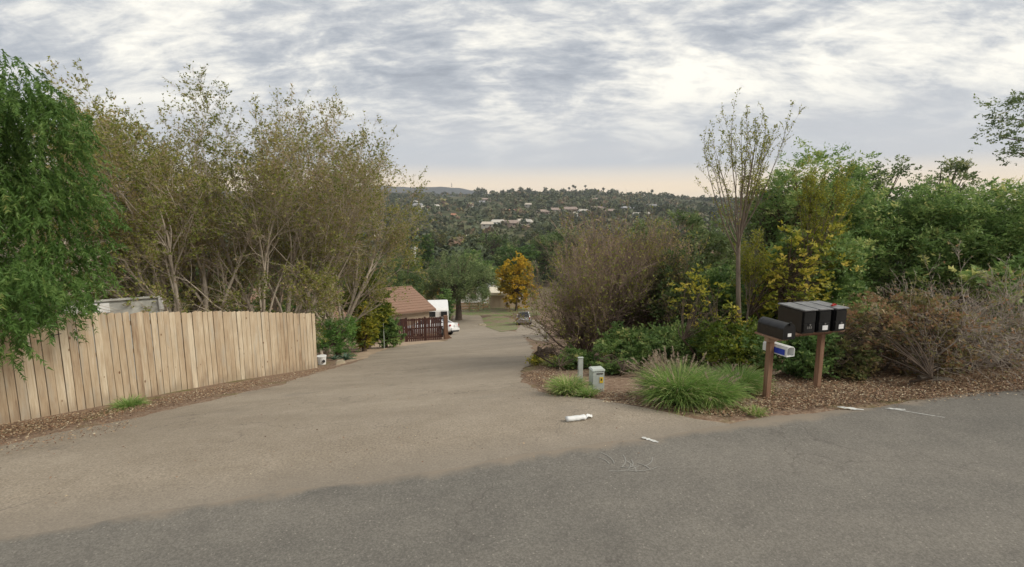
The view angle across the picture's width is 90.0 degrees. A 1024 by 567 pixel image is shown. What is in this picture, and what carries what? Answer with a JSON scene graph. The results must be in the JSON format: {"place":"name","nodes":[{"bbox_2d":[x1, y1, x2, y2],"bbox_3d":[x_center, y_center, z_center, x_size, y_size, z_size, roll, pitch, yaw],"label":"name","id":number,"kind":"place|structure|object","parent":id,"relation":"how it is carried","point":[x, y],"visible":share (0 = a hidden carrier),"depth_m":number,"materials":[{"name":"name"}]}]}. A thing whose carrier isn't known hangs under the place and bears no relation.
{"place":"outdoors","nodes":[
{"label":"outdoors","id":0,"kind":"place"},
{"bbox_2d":[103,186,473,196],"bbox_3d":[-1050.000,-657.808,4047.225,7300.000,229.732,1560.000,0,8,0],"label":"mountain","id":1,"kind":"structure","parent":0,"point":[439,190],"depth_m":3938.26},
{"bbox_2d":[0,315,731,536],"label":"driveway","id":2,"kind":"structure","parent":0,"point":[225,444],"depth_m":5.92,"materials":[{"name":"asphalt"}]},
{"bbox_2d":[404,319,459,336],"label":"parked car","id":3,"kind":"object","parent":2,"relation":"on","point":[452,327],"visible":0.38,"depth_m":41.83,"materials":[{"name":"white paint"}]},
{"bbox_2d":[565,414,591,421],"bbox_3d":[0.821,1.610,6.168,0.372,0.068,0.107,-4,9,-23],"label":"rolled newspaper","id":4,"kind":"object","parent":2,"relation":"on","point":[575,418],"visible":1,"depth_m":6.12,"materials":[{"name":"plastic"}]},
{"bbox_2d":[324,339,441,369],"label":"side yard","id":5,"kind":"structure","parent":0,"point":[369,352],"depth_m":25.73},
{"bbox_2d":[347,301,384,351],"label":"fruit bush","id":6,"kind":"object","parent":5,"relation":"on","point":[365,337],"visible":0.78,"depth_m":23.88,"materials":[{"name":"yellow plant"}]},
{"bbox_2d":[335,261,401,348],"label":"leafy tree","id":7,"kind":"object","parent":5,"relation":"on","point":[384,312],"visible":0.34,"depth_m":25.39,"materials":[{"name":"green plant"}]},
{"bbox_2d":[373,316,406,347],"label":"dark shrub","id":8,"kind":"object","parent":5,"relation":"on","point":[392,336],"visible":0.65,"depth_m":26.43,"materials":[{"name":"green plant"}]},
{"bbox_2d":[449,307,540,315],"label":"lawn","id":9,"kind":"structure","parent":0,"point":[498,311],"depth_m":83.15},
{"bbox_2d":[492,251,542,310],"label":"orange tree","id":10,"kind":"object","parent":9,"relation":"on","point":[509,281],"visible":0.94,"depth_m":81.72,"materials":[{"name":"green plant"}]},
{"bbox_2d":[0,389,1023,566],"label":"road","id":11,"kind":"structure","parent":0,"point":[927,483],"depth_m":4.22,"materials":[{"name":"asphalt"}]},
{"bbox_2d":[0,195,1023,446],"bbox_3d":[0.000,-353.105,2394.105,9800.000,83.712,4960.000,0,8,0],"label":"ground","id":12,"kind":"structure","parent":0,"point":[616,383],"depth_m":9.06,"materials":[{"name":"soil"}]},
{"bbox_2d":[0,328,67,424],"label":"board fence","id":13,"kind":"object","parent":12,"relation":"on","point":[26,397],"visible":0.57,"depth_m":8.60,"materials":[{"name":"brown wood"}]},
{"bbox_2d":[0,49,137,382],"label":"pepper tree","id":14,"kind":"object","parent":12,"relation":"on","point":[42,286],"visible":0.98,"depth_m":8.19,"materials":[{"name":"green plant"}]},
{"bbox_2d":[5,77,221,312],"bbox_3d":[-14.870,-1.818,18.792,8.616,11.079,8.211,-7,11,-41],"label":"bare tree","id":15,"kind":"object","parent":12,"relation":"on","point":[113,235],"visible":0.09,"depth_m":17.87,"materials":[{"name":"green plant"}]},
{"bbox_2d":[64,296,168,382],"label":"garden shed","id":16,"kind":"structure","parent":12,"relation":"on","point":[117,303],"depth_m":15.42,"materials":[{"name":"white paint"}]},
{"bbox_2d":[106,393,152,410],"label":"weed tuft","id":17,"kind":"object","parent":12,"relation":"on","point":[125,403],"visible":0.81,"depth_m":9.18,"materials":[{"name":"green plant"}]},
{"bbox_2d":[52,261,250,330],"bbox_3d":[-19.225,1.599,27.471,10.964,5.605,4.341,0,8,0],"label":"dark shrub","id":18,"kind":"object","parent":12,"relation":"on","point":[188,295],"visible":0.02,"depth_m":27.04,"materials":[{"name":"green plant"}]},
{"bbox_2d":[1,56,315,368],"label":"bare tree","id":19,"kind":"object","parent":12,"relation":"on","point":[153,226],"visible":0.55,"depth_m":16.95,"materials":[{"name":"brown plant"}]},
{"bbox_2d":[0,368,323,453],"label":"leaf litter","id":20,"kind":"object","parent":12,"relation":"on","point":[44,421],"visible":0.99,"depth_m":8.25,"materials":[{"name":"plant"}]},
{"bbox_2d":[51,311,316,411],"bbox_3d":[-7.137,1.673,12.647,0.177,3.324,7.256,2,9,14],"label":"board fence","id":21,"kind":"object","parent":12,"relation":"on","point":[281,342],"visible":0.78,"depth_m":11.22,"materials":[{"name":"brown wood"}]},
{"bbox_2d":[92,60,412,353],"bbox_3d":[-9.520,-2.328,18.848,11.460,11.595,7.889,-5,10,-29],"label":"bare tree","id":22,"kind":"object","parent":12,"relation":"on","point":[318,287],"visible":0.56,"depth_m":18.59,"materials":[{"name":"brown plant"}]},
{"bbox_2d":[214,262,347,338],"bbox_3d":[-12.855,1.392,28.608,8.835,5.284,4.454,-2,9,-10],"label":"dark shrub","id":23,"kind":"object","parent":12,"relation":"on","point":[284,309],"visible":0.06,"depth_m":28.01,"materials":[{"name":"green plant"}]},
{"bbox_2d":[206,86,436,355],"bbox_3d":[-7.676,-2.311,21.327,9.308,11.443,8.790,-6,10,-34],"label":"bare tree","id":24,"kind":"object","parent":12,"relation":"on","point":[340,270],"visible":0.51,"depth_m":21.34,"materials":[{"name":"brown plant"}]},
{"bbox_2d":[316,315,362,356],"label":"juniper bush","id":25,"kind":"object","parent":12,"relation":"on","point":[336,337],"visible":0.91,"depth_m":19.85,"materials":[{"name":"green plant"}]},
{"bbox_2d":[251,286,435,340],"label":"house","id":26,"kind":"structure","parent":12,"relation":"on","point":[418,305],"depth_m":45.70,"materials":[{"name":"beige paint"}]},
{"bbox_2d":[366,254,406,286],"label":"eucalyptus tree","id":27,"kind":"object","parent":12,"relation":"on","point":[377,270],"visible":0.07,"depth_m":74.32,"materials":[{"name":"green plant"}]},
{"bbox_2d":[383,241,428,297],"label":"eucalyptus tree","id":28,"kind":"object","parent":12,"relation":"on","point":[416,277],"visible":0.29,"depth_m":66.31,"materials":[{"name":"green plant"}]},
{"bbox_2d":[395,316,442,341],"bbox_3d":[-6.129,2.919,32.403,3.574,1.641,0.168,-3,9,-20],"label":"dark fence","id":29,"kind":"object","parent":12,"relation":"on","point":[409,325],"visible":0.56,"depth_m":32.48,"materials":[{"name":"brown wood"}]},
{"bbox_2d":[420,235,428,269],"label":"cypress tree","id":30,"kind":"object","parent":12,"relation":"on","point":[423,245],"visible":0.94,"depth_m":149.83,"materials":[{"name":"green plant"}]},
{"bbox_2d":[426,233,434,266],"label":"cypress tree","id":31,"kind":"object","parent":12,"relation":"on","point":[430,256],"visible":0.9,"depth_m":149.84,"materials":[{"name":"green plant"}]},
{"bbox_2d":[426,229,449,247],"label":"valley tree","id":32,"kind":"object","parent":12,"relation":"on","point":[441,237],"visible":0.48,"depth_m":228.53,"materials":[{"name":"green plant"}]},
{"bbox_2d":[428,300,449,333],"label":"camper trailer","id":33,"kind":"object","parent":12,"relation":"on","point":[441,306],"visible":0.24,"depth_m":49.15,"materials":[{"name":"white paint"}]},
{"bbox_2d":[436,288,455,319],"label":"dark shrub","id":34,"kind":"object","parent":12,"relation":"on","point":[445,295],"visible":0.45,"depth_m":62.77,"materials":[{"name":"green plant"}]},
{"bbox_2d":[443,315,450,338],"bbox_3d":[-4.075,2.863,33.058,0.680,1.680,0.220,-3,9,-20],"label":"gate post","id":35,"kind":"object","parent":12,"relation":"on","point":[445,326],"visible":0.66,"depth_m":32.89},
{"bbox_2d":[420,244,500,319],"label":"willowy tree","id":36,"kind":"object","parent":12,"relation":"on","point":[462,285],"visible":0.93,"depth_m":73.13,"materials":[{"name":"green plant"}]},
{"bbox_2d":[36,188,900,236],"bbox_3d":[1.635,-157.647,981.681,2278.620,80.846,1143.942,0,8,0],"label":"hillside wood","id":37,"kind":"object","parent":12,"relation":"on","point":[586,198],"visible":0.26,"depth_m":735.85,"materials":[{"name":"plant"}]},
{"bbox_2d":[36,256,902,288],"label":"trees","id":38,"kind":"object","parent":12,"relation":"on","point":[545,277],"visible":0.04,"depth_m":134.74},
{"bbox_2d":[458,249,482,268],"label":"round tree","id":39,"kind":"object","parent":12,"relation":"on","point":[472,253],"visible":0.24,"depth_m":119.44,"materials":[{"name":"green plant"}]},
{"bbox_2d":[475,231,512,257],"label":"valley tree","id":40,"kind":"object","parent":12,"relation":"on","point":[493,247],"visible":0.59,"depth_m":189.45,"materials":[{"name":"green plant"}]},
{"bbox_2d":[489,287,509,307],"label":"garden shed","id":41,"kind":"structure","parent":12,"relation":"on","point":[496,300],"depth_m":87.39,"materials":[{"name":"beige paint"}]},
{"bbox_2d":[482,316,517,331],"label":"grass island","id":42,"kind":"structure","parent":12,"relation":"on","point":[501,323],"depth_m":69.78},
{"bbox_2d":[490,242,514,266],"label":"valley tree","id":43,"kind":"object","parent":12,"relation":"on","point":[498,256],"visible":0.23,"depth_m":139.01,"materials":[{"name":"green plant"}]},
{"bbox_2d":[497,240,540,276],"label":"dark conifer","id":44,"kind":"object","parent":12,"relation":"on","point":[531,253],"visible":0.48,"depth_m":117.27,"materials":[{"name":"green plant"}]},
{"bbox_2d":[137,227,911,269],"bbox_3d":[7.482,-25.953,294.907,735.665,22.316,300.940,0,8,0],"label":"valley wood","id":45,"kind":"object","parent":12,"relation":"on","point":[455,243],"visible":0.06,"depth_m":191.76,"materials":[{"name":"plant"}]},
{"bbox_2d":[509,229,542,249],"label":"valley tree","id":46,"kind":"object","parent":12,"relation":"on","point":[515,238],"visible":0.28,"depth_m":209.24,"materials":[{"name":"green plant"}]},
{"bbox_2d":[525,346,557,365],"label":"dry weed","id":47,"kind":"object","parent":12,"relation":"on","point":[534,359],"visible":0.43,"depth_m":11.87,"materials":[{"name":"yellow plant"}]},
{"bbox_2d":[523,229,571,274],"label":"valley tree","id":48,"kind":"object","parent":12,"relation":"on","point":[540,259],"visible":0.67,"depth_m":128.89,"materials":[{"name":"green plant"}]},
{"bbox_2d":[542,227,581,260],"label":"valley tree","id":49,"kind":"object","parent":12,"relation":"on","point":[563,242],"visible":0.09,"depth_m":159.25,"materials":[{"name":"green plant"}]},
{"bbox_2d":[518,329,611,396],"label":"leaf litter","id":50,"kind":"object","parent":12,"relation":"on","point":[550,372],"visible":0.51,"depth_m":9.66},
{"bbox_2d":[534,342,599,369],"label":"bush","id":51,"kind":"object","parent":12,"relation":"on","point":[567,358],"visible":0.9,"depth_m":10.86,"materials":[{"name":"green plant"}]},
{"bbox_2d":[542,368,595,396],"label":"grass clump","id":52,"kind":"object","parent":12,"relation":"on","point":[564,386],"visible":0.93,"depth_m":7.58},
{"bbox_2d":[560,231,607,274],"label":"valley tree","id":53,"kind":"object","parent":12,"relation":"on","point":[576,245],"visible":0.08,"depth_m":118.90,"materials":[{"name":"green plant"}]},
{"bbox_2d":[504,225,665,358],"bbox_3d":[1.822,0.372,12.104,3.551,3.588,3.717,2,9,13],"label":"bare thicket","id":54,"kind":"object","parent":12,"relation":"on","point":[579,319],"visible":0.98,"depth_m":11.87,"materials":[{"name":"brown plant"}]},
{"bbox_2d":[572,385,600,397],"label":"grass clump","id":55,"kind":"object","parent":12,"relation":"on","point":[584,392],"visible":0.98,"depth_m":7.33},
{"bbox_2d":[589,366,604,391],"bbox_3d":[1.277,1.468,7.733,0.209,0.408,0.180,-2,9,-10],"label":"utility box","id":56,"kind":"object","parent":12,"relation":"on","point":[596,376],"visible":0.86,"depth_m":7.65,"materials":[{"name":"grey"}]},
{"bbox_2d":[590,354,644,376],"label":"bush","id":57,"kind":"object","parent":12,"relation":"on","point":[615,366],"visible":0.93,"depth_m":9.46,"materials":[{"name":"green plant"}]},
{"bbox_2d":[534,190,715,353],"bbox_3d":[2.707,-0.152,13.338,4.430,4.618,4.496,0,8,0],"label":"bare thicket","id":58,"kind":"object","parent":12,"relation":"on","point":[625,244],"visible":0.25,"depth_m":12.97,"materials":[{"name":"brown plant"}]},
{"bbox_2d":[592,320,672,366],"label":"bush","id":59,"kind":"object","parent":12,"relation":"on","point":[622,341],"visible":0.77,"depth_m":10.67,"materials":[{"name":"green plant"}]},
{"bbox_2d":[612,216,665,324],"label":"grey green tree","id":60,"kind":"object","parent":12,"relation":"on","point":[642,228],"visible":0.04,"depth_m":26.39,"materials":[{"name":"green plant"}]},
{"bbox_2d":[598,216,710,337],"bbox_3d":[3.554,0.111,13.428,3.433,3.873,4.579,0,8,0],"label":"bare thicket","id":61,"kind":"object","parent":12,"relation":"on","point":[667,263],"visible":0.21,"depth_m":12.47,"materials":[{"name":"brown plant"}]},
{"bbox_2d":[619,345,736,415],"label":"fountain grass","id":62,"kind":"object","parent":12,"relation":"on","point":[661,385],"depth_m":6.64,"materials":[{"name":"plant"}]},
{"bbox_2d":[637,315,727,367],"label":"bush","id":63,"kind":"object","parent":12,"relation":"on","point":[670,336],"visible":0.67,"depth_m":10.15,"materials":[{"name":"green plant"}]},
{"bbox_2d":[644,245,726,350],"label":"dark shrub","id":64,"kind":"object","parent":12,"relation":"on","point":[656,309],"visible":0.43,"depth_m":12.07,"materials":[{"name":"green plant"}]},
{"bbox_2d":[637,207,749,319],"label":"grey green tree","id":65,"kind":"object","parent":12,"relation":"on","point":[696,221],"visible":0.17,"depth_m":19.20,"materials":[{"name":"green plant"}]},
{"bbox_2d":[667,263,751,365],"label":"yellow leaf shrub","id":66,"kind":"object","parent":12,"relation":"on","point":[690,320],"visible":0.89,"depth_m":9.83,"materials":[{"name":"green plant"}]},
{"bbox_2d":[675,361,758,413],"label":"fountain grass","id":67,"kind":"object","parent":12,"relation":"on","point":[731,388],"depth_m":6.52,"materials":[{"name":"plant"}]},
{"bbox_2d":[680,315,778,370],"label":"bush","id":68,"kind":"object","parent":12,"relation":"on","point":[730,344],"visible":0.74,"depth_m":9.11,"materials":[{"name":"green plant"}]},
{"bbox_2d":[685,259,786,332],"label":"dark shrub","id":69,"kind":"object","parent":12,"relation":"on","point":[716,275],"visible":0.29,"depth_m":12.35,"materials":[{"name":"green plant"}]},
{"bbox_2d":[712,361,782,399],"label":"fountain grass","id":70,"kind":"object","parent":12,"relation":"on","point":[754,378],"depth_m":7.06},
{"bbox_2d":[694,88,804,362],"bbox_3d":[4.282,-0.899,9.546,1.983,5.387,2.065,0,8,0],"label":"slim tree","id":71,"kind":"object","parent":12,"relation":"on","point":[748,264],"visible":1,"depth_m":9.69,"materials":[{"name":"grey plant"}]},
{"bbox_2d":[740,404,771,417],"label":"grass clump","id":72,"kind":"object","parent":12,"relation":"on","point":[759,412],"visible":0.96,"depth_m":6.24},
{"bbox_2d":[741,252,795,324],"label":"yellow leaf shrub","id":73,"kind":"object","parent":12,"relation":"on","point":[772,304],"visible":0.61,"depth_m":10.13,"materials":[{"name":"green plant"}]},
{"bbox_2d":[762,342,774,398],"bbox_3d":[3.392,1.173,6.779,0.072,0.960,0.072,-2,9,-15],"label":"mailbox post","id":74,"kind":"object","parent":12,"relation":"on","point":[768,366],"visible":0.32,"depth_m":6.75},
{"bbox_2d":[755,332,785,341],"bbox_3d":[3.392,0.716,6.711,0.160,0.084,0.420,-2,9,-15],"label":"mailbox board","id":75,"kind":"object","parent":74,"relation":"attached to","point":[767,338],"visible":0.59,"depth_m":6.67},
{"bbox_2d":[757,317,795,339],"bbox_3d":[3.434,0.566,6.648,0.194,0.226,0.459,-3,9,-17],"label":"mailbox","id":76,"kind":"object","parent":75,"relation":"on","point":[779,329],"visible":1,"depth_m":6.55,"materials":[{"name":"black metal"}]},
{"bbox_2d":[781,322,795,339],"bbox_3d":[3.494,0.595,6.452,0.194,0.226,0.045,-3,9,-17],"label":"door","id":77,"kind":"structure","parent":76,"relation":"in","point":[788,332],"depth_m":6.45,"materials":[{"name":"black metal"}]},
{"bbox_2d":[763,341,794,356],"bbox_3d":[3.486,0.854,6.734,0.182,0.125,0.380,-3,9,-20],"label":"newspaper tube","id":78,"kind":"object","parent":74,"relation":"attached to","point":[781,349],"visible":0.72,"depth_m":6.64,"materials":[{"name":"white plastic"}]},
{"bbox_2d":[735,178,821,278],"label":"airy tree","id":79,"kind":"object","parent":12,"relation":"on","point":[765,235],"visible":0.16,"depth_m":13.31,"materials":[{"name":"green plant"}]},
{"bbox_2d":[739,332,858,379],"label":"bush","id":80,"kind":"object","parent":12,"relation":"on","point":[802,360],"visible":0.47,"depth_m":7.83,"materials":[{"name":"green plant"}]},
{"bbox_2d":[595,349,1023,417],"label":"leaf litter","id":81,"kind":"object","parent":12,"relation":"on","point":[845,392],"visible":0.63,"depth_m":7.02,"materials":[{"name":"plant"}]},
{"bbox_2d":[756,204,863,318],"bbox_3d":[5.702,0.081,9.980,1.526,3.240,1.642,0,8,0],"label":"yellow leaf shrub","id":82,"kind":"object","parent":12,"relation":"on","point":[807,262],"visible":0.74,"depth_m":9.91,"materials":[{"name":"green plant"}]},
{"bbox_2d":[740,218,884,332],"bbox_3d":[6.988,0.070,11.869,2.904,3.239,2.992,0,8,0],"label":"pepper shrub tree","id":83,"kind":"object","parent":12,"relation":"on","point":[847,279],"visible":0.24,"depth_m":11.02,"materials":[{"name":"green plant"}]},
{"bbox_2d":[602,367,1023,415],"bbox_3d":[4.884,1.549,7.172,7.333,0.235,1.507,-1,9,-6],"label":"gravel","id":84,"kind":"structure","parent":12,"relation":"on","point":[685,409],"depth_m":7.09,"materials":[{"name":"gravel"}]},
{"bbox_2d":[734,136,892,246],"bbox_3d":[7.429,-1.015,13.125,3.328,5.549,3.388,0,8,0],"label":"airy tree","id":85,"kind":"object","parent":12,"relation":"on","point":[791,193],"visible":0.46,"depth_m":12.36,"materials":[{"name":"green plant"}]},
{"bbox_2d":[813,334,825,388],"bbox_3d":[4.340,1.120,7.239,0.072,0.960,0.072,-2,9,-15],"label":"mailbox post","id":86,"kind":"object","parent":12,"relation":"on","point":[820,346],"visible":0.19,"depth_m":7.21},
{"bbox_2d":[795,330,844,336],"bbox_3d":[4.128,0.672,7.114,0.860,0.084,0.340,-2,9,-15],"label":"mailbox board","id":87,"kind":"object","parent":86,"relation":"on","point":[810,334],"visible":0.26,"depth_m":7.02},
{"bbox_2d":[778,302,817,333],"bbox_3d":[3.898,0.471,7.012,0.225,0.340,0.480,-2,9,-15],"label":"mailbox","id":88,"kind":"object","parent":87,"relation":"on","point":[801,318],"visible":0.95,"depth_m":6.86,"materials":[{"name":"black metal"}]},
{"bbox_2d":[804,312,815,322],"bbox_3d":[3.954,0.455,6.799,0.185,0.143,0.014,-2,9,-15],"label":"mail slot door","id":89,"kind":"structure","parent":88,"relation":"in","point":[810,317],"depth_m":6.79,"materials":[{"name":"black metal"}]},
{"bbox_2d":[793,301,833,332],"bbox_3d":[4.144,0.461,7.077,0.225,0.340,0.480,-2,9,-13],"label":"mailbox","id":90,"kind":"object","parent":87,"relation":"on","point":[823,319],"visible":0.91,"depth_m":6.87,"materials":[{"name":"black metal"}]},
{"bbox_2d":[819,311,830,321],"bbox_3d":[4.194,0.445,6.862,0.185,0.143,0.014,-2,9,-13],"label":"mail slot door","id":91,"kind":"structure","parent":90,"relation":"in","point":[825,316],"depth_m":6.85,"materials":[{"name":"black metal"}]},
{"bbox_2d":[807,301,848,330],"bbox_3d":[4.391,0.440,7.141,0.225,0.362,0.480,-3,9,-17],"label":"mailbox","id":92,"kind":"object","parent":87,"relation":"on","point":[838,317],"visible":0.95,"depth_m":6.94,"materials":[{"name":"black metal"}]},
{"bbox_2d":[835,310,846,320],"bbox_3d":[4.456,0.435,6.932,0.185,0.143,0.014,-3,9,-17],"label":"mail slot door","id":93,"kind":"structure","parent":92,"relation":"in","point":[841,315],"depth_m":6.92,"materials":[{"name":"black metal"}]},
{"bbox_2d":[784,154,868,300],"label":"slim tree","id":94,"kind":"object","parent":12,"relation":"on","point":[818,194],"visible":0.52,"depth_m":10.57,"materials":[{"name":"green plant"}]},
{"bbox_2d":[788,334,883,382],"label":"bush","id":95,"kind":"object","parent":12,"relation":"on","point":[862,368],"visible":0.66,"depth_m":7.66,"materials":[{"name":"green plant"}]},
{"bbox_2d":[824,154,914,313],"bbox_3d":[10.334,-0.994,15.472,2.365,5.527,3.326,0,8,0],"label":"airy tree","id":96,"kind":"object","parent":12,"relation":"on","point":[877,183],"visible":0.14,"depth_m":14.50,"materials":[{"name":"green plant"}]},
{"bbox_2d":[826,288,952,383],"bbox_3d":[5.830,0.850,8.079,1.778,1.506,1.789,7,11,40],"label":"reddish shrub","id":97,"kind":"object","parent":12,"relation":"on","point":[852,330],"visible":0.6,"depth_m":7.77,"materials":[{"name":"red plant"}]},
{"bbox_2d":[818,174,991,337],"bbox_3d":[9.319,-0.506,12.658,3.976,4.288,3.755,-8,12,-44],"label":"pepper shrub tree","id":98,"kind":"object","parent":12,"relation":"on","point":[883,233],"visible":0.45,"depth_m":11.80,"materials":[{"name":"green plant"}]},
{"bbox_2d":[869,288,990,376],"bbox_3d":[6.473,0.810,8.102,1.190,1.508,1.817,-5,10,-29],"label":"reddish shrub","id":99,"kind":"object","parent":12,"relation":"on","point":[920,304],"visible":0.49,"depth_m":7.74,"materials":[{"name":"red plant"}]},
{"bbox_2d":[917,375,954,382],"bbox_3d":[6.181,1.407,7.472,0.460,0.085,0.160,1,9,8],"label":"broken board","id":100,"kind":"object","parent":12,"relation":"on","point":[948,379],"visible":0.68,"depth_m":7.44,"materials":[{"name":"grey wood"}]},
{"bbox_2d":[849,286,1023,384],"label":"dry brush","id":101,"kind":"object","parent":12,"relation":"on","point":[938,302],"visible":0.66,"depth_m":7.42,"materials":[{"name":"red plant"}]},
{"bbox_2d":[858,239,1023,380],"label":"dry brush","id":102,"kind":"object","parent":12,"relation":"on","point":[974,366],"visible":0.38,"depth_m":7.90,"materials":[{"name":"red plant"}]},
{"bbox_2d":[897,155,986,268],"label":"airy tree","id":103,"kind":"object","parent":12,"relation":"on","point":[958,167],"visible":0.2,"depth_m":16.95,"materials":[{"name":"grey plant"}]},
{"bbox_2d":[874,176,1023,334],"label":"pepper shrub tree","id":104,"kind":"object","parent":12,"relation":"on","point":[990,207],"visible":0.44,"depth_m":11.28,"materials":[{"name":"green plant"}]},
{"bbox_2d":[919,254,1023,368],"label":"dry brush","id":105,"kind":"object","parent":12,"relation":"on","point":[1006,295],"visible":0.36,"depth_m":8.30,"materials":[{"name":"red plant"}]},
{"bbox_2d":[948,253,1023,345],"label":"shrub","id":106,"kind":"object","parent":12,"relation":"on","point":[975,282],"visible":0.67,"depth_m":9.20,"materials":[{"name":"green plant"}]},
{"bbox_2d":[950,180,1023,336],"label":"pepper shrub tree","id":107,"kind":"object","parent":12,"relation":"on","point":[1017,233],"visible":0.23,"depth_m":11.23,"materials":[{"name":"green plant"}]},
{"bbox_2d":[968,89,1023,165],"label":"live oak","id":108,"kind":"object","parent":12,"relation":"on","point":[1015,100],"visible":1,"depth_m":12.65,"materials":[{"name":"green plant"}]},
{"bbox_2d":[0,0,1023,201],"label":"sky","id":109,"kind":"structure","parent":0,"point":[495,95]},
{"bbox_2d":[516,320,548,341],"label":"parking ground","id":110,"kind":"structure","parent":0,"point":[527,331],"depth_m":36.30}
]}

